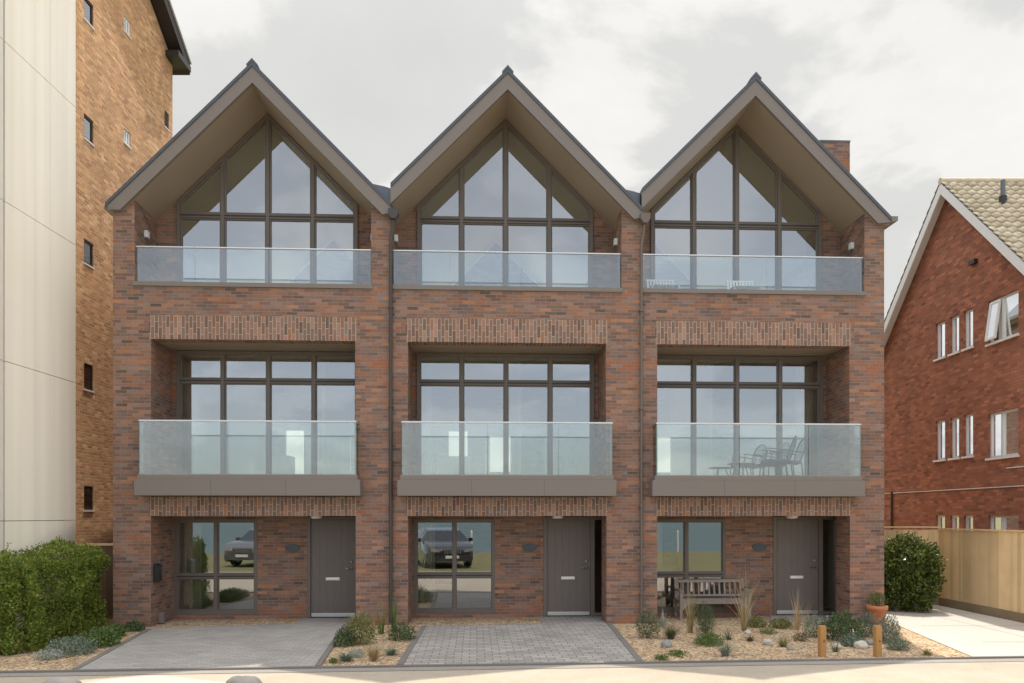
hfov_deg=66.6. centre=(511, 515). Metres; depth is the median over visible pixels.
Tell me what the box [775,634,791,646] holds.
dry tuft
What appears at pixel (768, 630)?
weed
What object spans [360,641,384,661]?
wiry grass
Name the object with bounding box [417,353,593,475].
balcony window
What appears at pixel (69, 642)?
blue spurge
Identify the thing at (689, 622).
feather grass
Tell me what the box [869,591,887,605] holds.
potted herb
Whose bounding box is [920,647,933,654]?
rockery weed
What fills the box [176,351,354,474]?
balcony window
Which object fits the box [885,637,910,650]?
lavender
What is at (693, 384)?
balcony window
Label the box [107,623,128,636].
leafy perennial
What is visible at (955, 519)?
window
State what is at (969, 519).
window
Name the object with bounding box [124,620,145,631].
leafy perennial
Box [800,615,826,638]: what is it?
blue shrub
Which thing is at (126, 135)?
window
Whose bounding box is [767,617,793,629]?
yellow green mound
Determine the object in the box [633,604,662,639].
fine leaved shrub
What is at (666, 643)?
boulder
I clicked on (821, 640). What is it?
wooden bollard
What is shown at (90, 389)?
window
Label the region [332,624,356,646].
dark perennial
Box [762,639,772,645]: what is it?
boulder
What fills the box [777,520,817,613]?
door
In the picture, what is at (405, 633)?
dark perennial
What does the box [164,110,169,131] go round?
window
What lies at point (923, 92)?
sky
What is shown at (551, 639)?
driveway
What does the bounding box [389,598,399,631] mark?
tall spire
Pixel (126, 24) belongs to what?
window
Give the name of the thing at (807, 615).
wiry grass
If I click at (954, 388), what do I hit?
red brick block
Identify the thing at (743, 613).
feather grass
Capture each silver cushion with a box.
[31,647,67,660]
[348,647,364,656]
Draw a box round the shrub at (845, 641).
[838,633,868,646]
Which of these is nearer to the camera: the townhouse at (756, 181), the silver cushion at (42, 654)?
the silver cushion at (42, 654)
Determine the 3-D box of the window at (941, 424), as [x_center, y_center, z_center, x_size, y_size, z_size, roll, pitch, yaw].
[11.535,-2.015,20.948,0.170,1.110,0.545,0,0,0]
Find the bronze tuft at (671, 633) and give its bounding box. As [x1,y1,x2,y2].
[662,623,680,638]
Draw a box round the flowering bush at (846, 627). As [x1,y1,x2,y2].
[816,607,869,641]
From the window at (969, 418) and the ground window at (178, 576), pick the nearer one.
the ground window at (178, 576)
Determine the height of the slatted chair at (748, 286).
0.494 m
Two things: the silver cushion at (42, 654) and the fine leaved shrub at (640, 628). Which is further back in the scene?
the fine leaved shrub at (640, 628)
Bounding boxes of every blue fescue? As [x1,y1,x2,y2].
[330,651,359,661]
[384,646,402,655]
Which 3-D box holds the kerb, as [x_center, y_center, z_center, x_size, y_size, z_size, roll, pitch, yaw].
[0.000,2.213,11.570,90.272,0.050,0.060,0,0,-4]
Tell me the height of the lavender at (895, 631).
0.604 m
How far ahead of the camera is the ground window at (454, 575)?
16.94 m
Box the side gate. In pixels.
[77,543,112,617]
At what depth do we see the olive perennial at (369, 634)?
13.42 m
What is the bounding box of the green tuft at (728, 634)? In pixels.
[722,629,739,639]
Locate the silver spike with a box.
[657,612,670,626]
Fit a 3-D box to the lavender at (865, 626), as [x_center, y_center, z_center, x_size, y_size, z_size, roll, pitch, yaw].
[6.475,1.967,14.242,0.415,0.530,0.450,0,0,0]
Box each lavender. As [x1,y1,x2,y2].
[857,610,877,637]
[875,610,904,643]
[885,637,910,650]
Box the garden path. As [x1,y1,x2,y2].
[769,615,844,621]
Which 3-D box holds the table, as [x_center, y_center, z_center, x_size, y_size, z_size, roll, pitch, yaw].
[4.865,-0.950,16.550,0.580,0.330,0.580,0,0,-3]
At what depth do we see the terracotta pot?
15.89 m
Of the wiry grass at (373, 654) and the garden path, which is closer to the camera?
the wiry grass at (373, 654)
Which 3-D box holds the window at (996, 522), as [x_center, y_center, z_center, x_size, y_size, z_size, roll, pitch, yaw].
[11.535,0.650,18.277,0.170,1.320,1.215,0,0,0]
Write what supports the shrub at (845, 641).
on the gravel bed
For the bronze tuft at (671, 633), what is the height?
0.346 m
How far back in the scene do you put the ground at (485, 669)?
11.38 m
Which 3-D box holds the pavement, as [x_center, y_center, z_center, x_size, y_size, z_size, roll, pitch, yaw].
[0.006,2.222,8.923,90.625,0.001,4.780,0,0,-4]
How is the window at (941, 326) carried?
in the red brick block
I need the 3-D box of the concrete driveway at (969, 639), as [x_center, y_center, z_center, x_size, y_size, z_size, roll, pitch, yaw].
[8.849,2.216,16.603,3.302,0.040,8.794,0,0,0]
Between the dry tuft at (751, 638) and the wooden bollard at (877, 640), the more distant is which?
the dry tuft at (751, 638)
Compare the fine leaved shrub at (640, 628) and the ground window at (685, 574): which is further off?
the ground window at (685, 574)
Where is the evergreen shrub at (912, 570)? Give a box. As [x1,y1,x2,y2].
[884,530,947,612]
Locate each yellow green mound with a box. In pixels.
[747,616,769,627]
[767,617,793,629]
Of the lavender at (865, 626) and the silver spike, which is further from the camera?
the silver spike
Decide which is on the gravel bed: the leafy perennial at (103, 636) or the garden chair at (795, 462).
the leafy perennial at (103, 636)
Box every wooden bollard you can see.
[818,625,825,656]
[873,625,881,656]
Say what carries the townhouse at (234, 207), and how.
on the ground at (485, 669)
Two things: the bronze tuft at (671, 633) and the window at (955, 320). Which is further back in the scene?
the window at (955, 320)
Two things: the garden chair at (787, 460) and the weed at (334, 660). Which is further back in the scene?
the garden chair at (787, 460)
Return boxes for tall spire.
[373,598,387,633]
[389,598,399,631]
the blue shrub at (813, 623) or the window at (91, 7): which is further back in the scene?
the window at (91, 7)
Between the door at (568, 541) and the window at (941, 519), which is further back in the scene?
the window at (941, 519)
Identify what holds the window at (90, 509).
in the apartment tower
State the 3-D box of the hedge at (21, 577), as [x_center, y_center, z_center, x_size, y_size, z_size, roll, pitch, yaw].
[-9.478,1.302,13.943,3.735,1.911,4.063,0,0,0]
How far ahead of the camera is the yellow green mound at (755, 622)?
15.45 m
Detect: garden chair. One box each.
[759,436,796,475]
[768,438,805,475]
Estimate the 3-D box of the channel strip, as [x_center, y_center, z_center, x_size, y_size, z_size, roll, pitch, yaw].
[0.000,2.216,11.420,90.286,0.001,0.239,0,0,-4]
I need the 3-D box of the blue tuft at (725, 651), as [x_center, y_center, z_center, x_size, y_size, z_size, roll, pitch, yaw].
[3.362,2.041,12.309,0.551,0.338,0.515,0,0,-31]
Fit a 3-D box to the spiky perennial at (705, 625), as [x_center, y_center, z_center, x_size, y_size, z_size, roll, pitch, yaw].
[3.579,1.888,14.496,0.449,0.687,0.421,0,0,0]
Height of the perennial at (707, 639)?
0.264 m
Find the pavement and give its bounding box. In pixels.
[0,661,1023,682]
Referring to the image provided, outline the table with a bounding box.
[727,463,754,475]
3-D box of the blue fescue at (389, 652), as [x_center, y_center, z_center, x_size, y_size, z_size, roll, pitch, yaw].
[-1.918,2.124,12.401,0.478,0.172,0.468,0,0,0]
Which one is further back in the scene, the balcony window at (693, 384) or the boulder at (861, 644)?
the balcony window at (693, 384)
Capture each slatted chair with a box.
[646,279,679,288]
[726,281,761,289]
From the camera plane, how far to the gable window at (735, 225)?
17.21 m
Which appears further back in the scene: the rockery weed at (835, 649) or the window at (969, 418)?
the window at (969, 418)
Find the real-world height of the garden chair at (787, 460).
0.893 m
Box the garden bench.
[674,578,751,619]
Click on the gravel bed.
(20, 661)
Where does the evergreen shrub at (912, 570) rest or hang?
on the concrete driveway at (969, 639)
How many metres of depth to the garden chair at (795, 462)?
16.76 m
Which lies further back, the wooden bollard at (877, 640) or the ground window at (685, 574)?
the ground window at (685, 574)
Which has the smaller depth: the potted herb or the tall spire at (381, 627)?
the tall spire at (381, 627)
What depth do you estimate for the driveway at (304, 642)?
13.11 m
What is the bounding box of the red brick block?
[884,178,1023,612]
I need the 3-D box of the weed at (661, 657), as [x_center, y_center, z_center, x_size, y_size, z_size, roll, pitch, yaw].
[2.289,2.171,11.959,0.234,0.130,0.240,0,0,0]
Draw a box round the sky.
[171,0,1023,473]
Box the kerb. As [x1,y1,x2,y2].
[0,656,1023,672]
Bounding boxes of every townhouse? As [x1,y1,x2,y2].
[104,58,398,626]
[390,65,650,624]
[640,72,897,623]
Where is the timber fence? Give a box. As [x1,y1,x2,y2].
[884,526,1023,622]
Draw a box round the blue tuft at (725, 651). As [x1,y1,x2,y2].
[713,635,738,655]
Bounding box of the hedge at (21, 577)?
[0,535,111,655]
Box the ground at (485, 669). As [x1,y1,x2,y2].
[14,661,1013,676]
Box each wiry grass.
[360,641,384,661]
[799,604,819,622]
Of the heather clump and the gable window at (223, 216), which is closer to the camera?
the heather clump
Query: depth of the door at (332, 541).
16.84 m
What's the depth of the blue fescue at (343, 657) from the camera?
11.87 m
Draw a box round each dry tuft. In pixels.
[743,634,754,640]
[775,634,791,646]
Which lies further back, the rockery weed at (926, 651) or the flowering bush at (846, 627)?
the flowering bush at (846, 627)
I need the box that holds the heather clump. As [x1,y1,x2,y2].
[791,632,809,641]
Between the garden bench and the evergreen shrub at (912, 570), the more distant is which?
the evergreen shrub at (912, 570)
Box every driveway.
[80,618,355,668]
[403,616,635,664]
[885,605,1023,655]
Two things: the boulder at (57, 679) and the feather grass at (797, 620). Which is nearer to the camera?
the boulder at (57, 679)
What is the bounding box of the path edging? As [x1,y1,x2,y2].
[72,623,642,669]
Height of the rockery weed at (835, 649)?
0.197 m
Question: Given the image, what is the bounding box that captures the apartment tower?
[0,0,191,632]
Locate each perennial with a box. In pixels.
[74,625,124,647]
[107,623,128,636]
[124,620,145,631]
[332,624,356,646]
[343,608,379,644]
[384,621,416,641]
[691,632,725,646]
[695,600,715,633]
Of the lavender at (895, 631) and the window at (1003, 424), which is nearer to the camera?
the lavender at (895, 631)
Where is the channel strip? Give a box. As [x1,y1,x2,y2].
[0,658,1023,676]
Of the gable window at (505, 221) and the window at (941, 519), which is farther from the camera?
the window at (941, 519)
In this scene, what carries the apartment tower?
on the ground at (485, 669)
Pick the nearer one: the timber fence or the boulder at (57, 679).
the boulder at (57, 679)
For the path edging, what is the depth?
12.86 m
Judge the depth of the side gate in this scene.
16.60 m
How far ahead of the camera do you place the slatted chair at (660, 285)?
16.83 m
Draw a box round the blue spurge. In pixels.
[41,634,98,657]
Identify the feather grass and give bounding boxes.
[680,577,702,632]
[724,562,760,630]
[790,591,809,629]
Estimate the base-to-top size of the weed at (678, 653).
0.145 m
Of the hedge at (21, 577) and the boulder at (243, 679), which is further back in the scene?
the hedge at (21, 577)
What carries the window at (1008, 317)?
in the red brick block
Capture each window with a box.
[84,0,94,29]
[84,114,94,146]
[84,239,94,269]
[84,363,94,392]
[84,486,94,511]
[124,17,131,39]
[124,129,131,149]
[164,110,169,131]
[174,519,256,614]
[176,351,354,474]
[177,114,357,283]
[414,519,494,612]
[417,119,592,286]
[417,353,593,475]
[651,125,821,290]
[657,355,822,475]
[657,519,725,611]
[933,321,945,361]
[933,420,945,461]
[938,516,944,553]
[947,315,959,356]
[947,417,959,460]
[952,516,958,530]
[961,308,973,351]
[961,414,973,458]
[966,516,972,530]
[985,290,1019,346]
[985,408,1019,460]
[990,516,1017,531]
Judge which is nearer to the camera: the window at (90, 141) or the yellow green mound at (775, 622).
the yellow green mound at (775, 622)
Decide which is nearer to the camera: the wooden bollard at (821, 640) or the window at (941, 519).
the wooden bollard at (821, 640)
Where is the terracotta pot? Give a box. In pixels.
[866,604,887,623]
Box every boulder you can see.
[42,676,81,682]
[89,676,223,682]
[226,676,261,682]
[661,639,671,647]
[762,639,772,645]
[853,640,868,648]
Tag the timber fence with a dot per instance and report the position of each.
(984, 570)
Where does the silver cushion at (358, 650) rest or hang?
on the gravel bed
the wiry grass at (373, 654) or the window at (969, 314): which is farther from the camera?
the window at (969, 314)
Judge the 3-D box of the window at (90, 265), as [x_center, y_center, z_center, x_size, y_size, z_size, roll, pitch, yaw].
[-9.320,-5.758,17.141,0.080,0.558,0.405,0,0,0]
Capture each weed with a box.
[328,657,337,662]
[654,654,668,660]
[666,649,688,657]
[760,627,776,634]
[831,642,840,652]
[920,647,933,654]
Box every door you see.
[311,520,354,616]
[547,520,589,615]
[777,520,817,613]
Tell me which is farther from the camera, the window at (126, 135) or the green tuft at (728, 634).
the window at (126, 135)
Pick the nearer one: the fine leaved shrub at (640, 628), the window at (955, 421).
the fine leaved shrub at (640, 628)
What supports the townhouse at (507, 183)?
on the ground at (485, 669)
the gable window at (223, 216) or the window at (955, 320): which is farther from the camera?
the window at (955, 320)
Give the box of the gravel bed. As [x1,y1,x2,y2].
[0,614,967,670]

